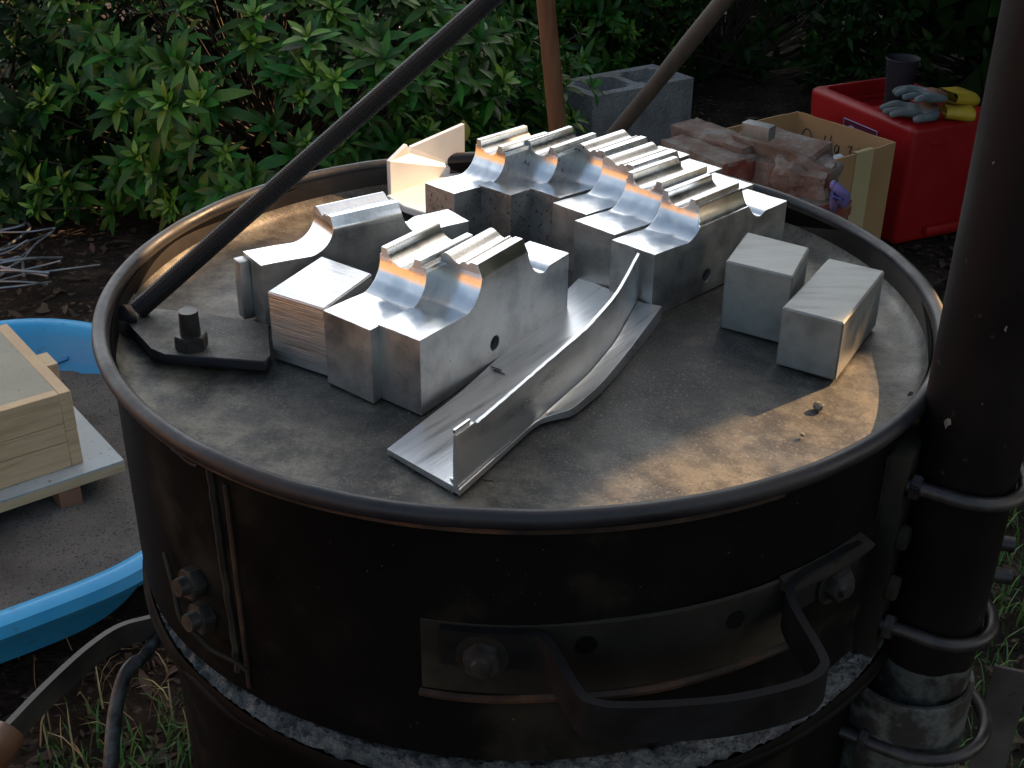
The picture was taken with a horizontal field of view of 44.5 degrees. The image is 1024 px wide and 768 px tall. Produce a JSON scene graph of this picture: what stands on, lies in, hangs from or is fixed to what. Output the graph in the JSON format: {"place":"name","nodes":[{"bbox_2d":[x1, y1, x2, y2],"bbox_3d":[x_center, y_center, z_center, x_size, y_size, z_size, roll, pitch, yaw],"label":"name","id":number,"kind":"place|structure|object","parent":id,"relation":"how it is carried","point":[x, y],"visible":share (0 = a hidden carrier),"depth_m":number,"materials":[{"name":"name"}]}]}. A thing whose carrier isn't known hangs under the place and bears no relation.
{"place":"outdoors","nodes":[
{"label":"outdoors","id":0,"kind":"place"},
{"bbox_2d":[0,0,1023,767],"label":"ground","id":1,"kind":"structure","parent":0,"point":[722,100],"depth_m":2.90,"materials":[{"name":"soil"}]},
{"bbox_2d":[0,221,99,288],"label":"wire bundle","id":2,"kind":"object","parent":1,"relation":"on","point":[16,260],"visible":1,"depth_m":2.99,"materials":[{"name":"grey metal"}]},
{"bbox_2d":[0,318,142,663],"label":"paddling pool","id":3,"kind":"structure","parent":1,"relation":"on","point":[31,625],"depth_m":1.80,"materials":[{"name":"blue plastic"}]},
{"bbox_2d":[0,371,141,610],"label":"sand","id":4,"kind":"structure","parent":3,"relation":"in","point":[48,544],"depth_m":1.96,"materials":[{"name":"grey sand"}]},
{"bbox_2d":[0,406,125,512],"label":"moulding board","id":5,"kind":"object","parent":4,"relation":"on","point":[102,457],"visible":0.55,"depth_m":2.00,"materials":[{"name":"white laminate"}]},
{"bbox_2d":[0,324,82,489],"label":"wooden flask","id":6,"kind":"object","parent":5,"relation":"on","point":[39,436],"visible":1,"depth_m":1.97,"materials":[{"name":"brown wood"}]},
{"bbox_2d":[32,0,165,26],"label":"shrub","id":7,"kind":"object","parent":1,"relation":"on","point":[134,13],"visible":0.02,"depth_m":4.97,"materials":[{"name":"green plant"}]},
{"bbox_2d":[18,630,190,767],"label":"dry grass","id":8,"kind":"structure","parent":1,"relation":"on","point":[77,750],"depth_m":1.72,"materials":[{"name":"beige plant"}]},
{"bbox_2d":[21,678,193,767],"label":"grass tuft","id":9,"kind":"object","parent":1,"relation":"on","point":[168,744],"visible":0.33,"depth_m":1.68,"materials":[{"name":"green plant"}]},
{"bbox_2d":[0,0,227,230],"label":"shrub","id":10,"kind":"object","parent":1,"relation":"on","point":[11,104],"visible":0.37,"depth_m":3.27,"materials":[{"name":"green plant"}]},
{"bbox_2d":[25,0,386,130],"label":"shrub","id":11,"kind":"object","parent":1,"relation":"on","point":[149,22],"visible":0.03,"depth_m":3.88,"materials":[{"name":"green plant"}]},
{"bbox_2d":[0,0,605,236],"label":"shrub","id":12,"kind":"object","parent":1,"relation":"on","point":[157,178],"visible":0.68,"depth_m":3.17,"materials":[{"name":"green plant"}]},
{"bbox_2d":[461,120,469,141],"bbox_3d":[-0.125,-0.659,3.259,0.032,0.056,0.011,1,29,0],"label":"yellow leaf","id":13,"kind":"object","parent":12,"relation":"hanging from","point":[467,130],"visible":0.65,"depth_m":3.25,"materials":[{"name":"yellow plant"}]},
{"bbox_2d":[143,0,646,55],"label":"shrub","id":14,"kind":"object","parent":1,"relation":"on","point":[567,23],"visible":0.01,"depth_m":4.68,"materials":[{"name":"green plant"}]},
{"bbox_2d":[0,109,1023,767],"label":"leaf litter","id":15,"kind":"object","parent":1,"relation":"on","point":[148,689],"visible":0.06,"depth_m":1.80,"materials":[{"name":"brown plant"}]},
{"bbox_2d":[473,62,571,134],"bbox_3d":[0.017,-0.807,3.784,0.344,0.324,0.301,1,29,0],"label":"shrub","id":16,"kind":"object","parent":1,"relation":"on","point":[534,127],"visible":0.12,"depth_m":3.71,"materials":[{"name":"green plant"}]},
{"bbox_2d":[364,0,721,105],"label":"shrub","id":17,"kind":"object","parent":1,"relation":"on","point":[589,55],"visible":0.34,"depth_m":4.38,"materials":[{"name":"green plant"}]},
{"bbox_2d":[536,0,566,131],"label":"tool handle","id":18,"kind":"object","parent":1,"relation":"on","point":[551,59],"visible":0.25,"depth_m":2.47,"materials":[{"name":"brown wood"}]},
{"bbox_2d":[532,49,584,79],"bbox_3d":[0.093,-0.927,3.971,0.197,0.301,0.194,-19,35,-32],"label":"shrub","id":19,"kind":"object","parent":1,"relation":"on","point":[569,64],"visible":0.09,"depth_m":3.91,"materials":[{"name":"green plant"}]},
{"bbox_2d":[142,561,991,767],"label":"furnace","id":20,"kind":"object","parent":1,"relation":"on","point":[853,720],"visible":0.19,"depth_m":0.79,"materials":[{"name":"black metal"}]},
{"bbox_2d":[0,615,155,767],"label":"grip bar","id":21,"kind":"object","parent":20,"relation":"attached to","point":[26,716],"visible":0.81,"depth_m":0.92,"materials":[{"name":"metal"}]},
{"bbox_2d":[103,632,160,767],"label":"bent rod","id":22,"kind":"object","parent":20,"relation":"attached to","point":[131,666],"visible":0.77,"depth_m":0.97,"materials":[{"name":"grey metal"}]},
{"bbox_2d":[91,0,942,760],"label":"steel drum","id":23,"kind":"object","parent":20,"relation":"on","point":[633,586],"visible":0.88,"depth_m":0.72,"materials":[{"name":"black metal"}]},
{"bbox_2d":[268,257,371,375],"bbox_3d":[-0.125,-0.046,0.839,0.047,0.049,0.072,13,31,21],"label":"sawn block","id":24,"kind":"object","parent":23,"relation":"on","point":[301,300],"depth_m":0.82,"materials":[{"name":"metal"}]},
{"bbox_2d":[233,191,468,326],"bbox_3d":[-0.114,-0.097,0.909,0.176,0.070,0.030,-18,34,-30],"label":"aluminium casting","id":25,"kind":"object","parent":23,"relation":"on","point":[357,232],"visible":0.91,"depth_m":0.89,"materials":[{"name":"silver metal"}]},
{"bbox_2d":[323,221,472,402],"bbox_3d":[-0.053,-0.061,0.839,0.042,0.076,0.176,19,34,30],"label":"aluminium casting","id":26,"kind":"object","parent":23,"relation":"on","point":[410,271],"visible":0.56,"depth_m":0.79,"materials":[{"name":"silver metal"}]},
{"bbox_2d":[387,123,464,215],"bbox_3d":[-0.050,-0.182,1.079,0.091,0.048,0.106,22,35,33],"label":"aluminium rail","id":27,"kind":"object","parent":23,"relation":"on","point":[412,169],"visible":0.42,"depth_m":1.09,"materials":[{"name":"silver metal"}]},
{"bbox_2d":[377,228,568,415],"bbox_3d":[-0.021,-0.054,0.825,0.035,0.077,0.176,18,33,28],"label":"aluminium casting","id":28,"kind":"object","parent":23,"relation":"on","point":[493,298],"visible":1,"depth_m":0.80,"materials":[{"name":"silver metal"}]},
{"bbox_2d":[425,125,551,235],"bbox_3d":[0.002,-0.170,1.040,0.034,0.074,0.168,26,37,38],"label":"aluminium casting","id":29,"kind":"object","parent":23,"relation":"on","point":[505,154],"visible":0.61,"depth_m":1.00,"materials":[{"name":"silver metal"}]},
{"bbox_2d":[129,224,912,507],"bbox_3d":[0.007,-0.049,0.894,0.542,0.004,0.544,1,29,0],"label":"sand grit","id":30,"kind":"object","parent":23,"relation":"on","point":[593,401],"visible":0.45,"depth_m":0.78,"materials":[{"name":"brown sand"}]},
{"bbox_2d":[387,253,661,495],"bbox_3d":[0.021,-0.024,0.804,0.082,0.049,0.293,14,32,23],"label":"aluminium rail","id":31,"kind":"object","parent":23,"relation":"on","point":[576,355],"visible":0.98,"depth_m":0.78,"materials":[{"name":"silver metal"}]},
{"bbox_2d":[478,126,596,242],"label":"aluminium casting","id":32,"kind":"object","parent":23,"relation":"on","point":[505,207],"visible":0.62,"depth_m":1.00,"materials":[{"name":"silver metal"}]},
{"bbox_2d":[529,130,689,247],"bbox_3d":[0.083,-0.166,1.036,0.033,0.074,0.165,25,37,37],"label":"aluminium casting","id":33,"kind":"object","parent":23,"relation":"on","point":[582,176],"visible":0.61,"depth_m":1.00,"materials":[{"name":"silver metal"}]},
{"bbox_2d":[552,142,721,271],"bbox_3d":[0.103,-0.149,1.003,0.168,0.075,0.034,-25,38,-38],"label":"aluminium casting","id":34,"kind":"object","parent":23,"relation":"on","point":[605,193],"visible":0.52,"depth_m":0.97,"materials":[{"name":"silver metal"}]},
{"bbox_2d":[573,156,753,288],"bbox_3d":[0.120,-0.131,0.970,0.170,0.075,0.039,-25,38,-38],"label":"aluminium casting","id":35,"kind":"object","parent":23,"relation":"on","point":[636,207],"visible":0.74,"depth_m":0.93,"materials":[{"name":"silver metal"}]},
{"bbox_2d":[609,173,786,312],"bbox_3d":[0.143,-0.113,0.940,0.039,0.073,0.165,25,37,37],"label":"aluminium casting","id":36,"kind":"object","parent":23,"relation":"on","point":[686,241],"visible":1,"depth_m":0.91,"materials":[{"name":"silver metal"}]},
{"bbox_2d":[720,233,808,341],"bbox_3d":[0.179,-0.069,0.883,0.048,0.051,0.066,12,31,20],"label":"plain block","id":37,"kind":"object","parent":23,"relation":"on","point":[764,281],"depth_m":0.86,"materials":[{"name":"metal"}]},
{"bbox_2d":[813,401,823,410],"bbox_3d":[0.192,0.014,0.785,0.007,0.005,0.007,1,29,0],"label":"slag crumb","id":38,"kind":"object","parent":23,"relation":"on","point":[818,406],"visible":1,"depth_m":0.78,"materials":[{"name":"grey stone"}]},
{"bbox_2d":[776,259,883,379],"bbox_3d":[0.218,-0.046,0.852,0.042,0.042,0.098,16,32,26],"label":"plain block","id":39,"kind":"object","parent":23,"relation":"on","point":[829,315],"depth_m":0.82,"materials":[{"name":"metal"}]},
{"bbox_2d":[870,0,1023,706],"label":"steel post","id":40,"kind":"object","parent":20,"relation":"on","point":[965,495],"visible":0.83,"depth_m":0.72,"materials":[{"name":"black metal"}]},
{"bbox_2d":[563,64,693,145],"bbox_3d":[0.349,-0.860,3.954,0.400,0.205,0.200,-18,34,-30],"label":"cinder block","id":41,"kind":"object","parent":1,"relation":"on","point":[668,106],"depth_m":3.90,"materials":[{"name":"concrete"}]},
{"bbox_2d":[603,0,734,135],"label":"tool handle","id":42,"kind":"object","parent":1,"relation":"on","point":[699,29],"visible":0.41,"depth_m":2.57,"materials":[{"name":"brown wood"}]},
{"bbox_2d":[501,0,939,92],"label":"shrub","id":43,"kind":"object","parent":1,"relation":"on","point":[730,54],"visible":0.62,"depth_m":4.42,"materials":[{"name":"green plant"}]},
{"bbox_2d":[630,0,879,32],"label":"shrub","id":44,"kind":"object","parent":1,"relation":"on","point":[756,12],"visible":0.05,"depth_m":5.49,"materials":[{"name":"green plant"}]},
{"bbox_2d":[728,111,895,237],"bbox_3d":[0.719,-0.475,3.142,0.299,0.307,0.326,-19,34,-32],"label":"cardboard box","id":45,"kind":"object","parent":1,"relation":"on","point":[866,160],"visible":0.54,"depth_m":3.08,"materials":[{"name":"brown cardboard"}]},
{"bbox_2d":[833,154,843,158],"bbox_3d":[0.765,-0.518,2.971,0.050,0.046,0.039,-17,33,-29],"label":"paper scrap","id":46,"kind":"object","parent":45,"relation":"in","point":[837,156],"visible":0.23,"depth_m":2.97,"materials":[{"name":"white paper"}]},
{"bbox_2d":[783,0,993,87],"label":"shrub","id":47,"kind":"object","parent":1,"relation":"on","point":[960,67],"visible":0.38,"depth_m":4.35,"materials":[{"name":"green plant"}]},
{"bbox_2d":[811,77,980,243],"bbox_3d":[1.030,-0.605,3.369,0.302,0.325,0.416,-13,31,-23],"label":"red tub","id":48,"kind":"object","parent":1,"relation":"on","point":[929,175],"visible":0.52,"depth_m":3.21,"materials":[{"name":"plastic"}]},
{"bbox_2d":[884,53,920,103],"bbox_3d":[1.036,-0.806,3.346,0.092,0.134,0.092,1,29,0],"label":"plastic beaker","id":49,"kind":"object","parent":48,"relation":"in","point":[901,69],"visible":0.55,"depth_m":3.31,"materials":[{"name":"grey plastic"}]},
{"bbox_2d":[880,100,975,122],"bbox_3d":[1.036,-0.680,3.124,0.225,0.036,0.132,5,29,7],"label":"work glove","id":50,"kind":"object","parent":48,"relation":"on","point":[922,112],"visible":0.99,"depth_m":3.11,"materials":[{"name":"grey fabric"}]},
{"bbox_2d":[892,85,979,106],"bbox_3d":[1.040,-0.722,3.123,0.225,0.060,0.132,-12,31,-21],"label":"work glove","id":51,"kind":"object","parent":50,"relation":"on","point":[917,94],"visible":1,"depth_m":3.10,"materials":[{"name":"grey fabric"}]},
{"bbox_2d":[941,292,1023,767],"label":"grass","id":52,"kind":"structure","parent":0,"point":[1021,613],"depth_m":1.94,"materials":[{"name":"green plant"}]},
{"bbox_2d":[968,664,1023,767],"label":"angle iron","id":53,"kind":"object","parent":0,"point":[1004,700],"visible":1,"depth_m":0.95,"materials":[{"name":"metal"}]},
{"bbox_3d":[0.409,-0.363,2.785,0.102,0.066,0.206,-18,34,-31],"label":"brick","id":54,"kind":"object","parent":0,"visible":0},
{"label":"brick","id":55,"kind":"object","parent":54,"relation":"on","visible":0},
{"bbox_2d":[661,134,756,181],"bbox_3d":[0.427,-0.486,2.730,0.110,0.068,0.217,-18,34,-30],"label":"brick","id":56,"kind":"object","parent":55,"relation":"on","point":[734,164],"visible":0.49,"depth_m":2.67,"materials":[{"name":"red brick"}]},
{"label":"brick","id":57,"kind":"object","parent":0,"visible":0},
{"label":"brick","id":58,"kind":"object","parent":57,"relation":"on","visible":0},
{"bbox_2d":[794,194,851,219],"bbox_3d":[0.623,-0.385,2.662,0.105,0.067,0.196,-13,31,-23],"label":"brick","id":59,"kind":"object","parent":58,"relation":"on","point":[845,213],"visible":0.08,"depth_m":2.59,"materials":[{"name":"red brick"}]},
{"bbox_2d":[752,153,775,187],"bbox_3d":[0.528,-0.471,2.723,0.092,0.076,0.212,-22,36,-35],"label":"brick","id":60,"kind":"object","parent":59,"relation":"on","point":[764,166],"visible":0.2,"depth_m":2.66,"materials":[{"name":"red brick"}]},
{"bbox_2d":[670,117,754,153],"bbox_3d":[0.458,-0.535,2.779,0.099,0.056,0.232,-21,35,-34],"label":"brick","id":61,"kind":"object","parent":60,"relation":"on","point":[708,132],"visible":0.51,"depth_m":2.77,"materials":[{"name":"red brick"}]},
{"bbox_2d":[733,127,832,160],"bbox_3d":[0.583,-0.501,2.697,0.209,0.066,0.098,26,46,38],"label":"brick","id":62,"kind":"object","parent":60,"relation":"on","point":[783,141],"visible":0.48,"depth_m":2.66,"materials":[{"name":"red brick"}]},
{"bbox_2d":[741,119,775,141],"bbox_3d":[0.520,-0.536,2.644,0.066,0.030,0.032,21,35,33],"label":"aluminium offcut","id":63,"kind":"object","parent":62,"relation":"on","point":[758,130],"visible":1,"depth_m":2.63,"materials":[{"name":"silver metal"}]},
{"bbox_2d":[770,154,836,200],"bbox_3d":[0.613,-0.432,2.630,0.134,0.082,0.097,14,43,23],"label":"brick","id":64,"kind":"object","parent":59,"relation":"on","point":[794,178],"visible":0.76,"depth_m":2.59,"materials":[{"name":"red brick"}]},
{"bbox_2d":[785,146,843,191],"bbox_3d":[0.627,-0.442,2.643,0.119,0.093,0.084,32,40,22],"label":"brick","id":65,"kind":"object","parent":59,"relation":"on","point":[799,158],"visible":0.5,"depth_m":2.60,"materials":[{"name":"red brick"}]},
{"bbox_2d":[829,180,849,212],"bbox_3d":[0.660,-0.378,2.550,0.054,0.069,0.041,-20,35,-33],"label":"rubber glove","id":66,"kind":"object","parent":59,"relation":"on","point":[840,193],"visible":1,"depth_m":2.54,"materials":[{"name":"purple rubber"}]}
]}

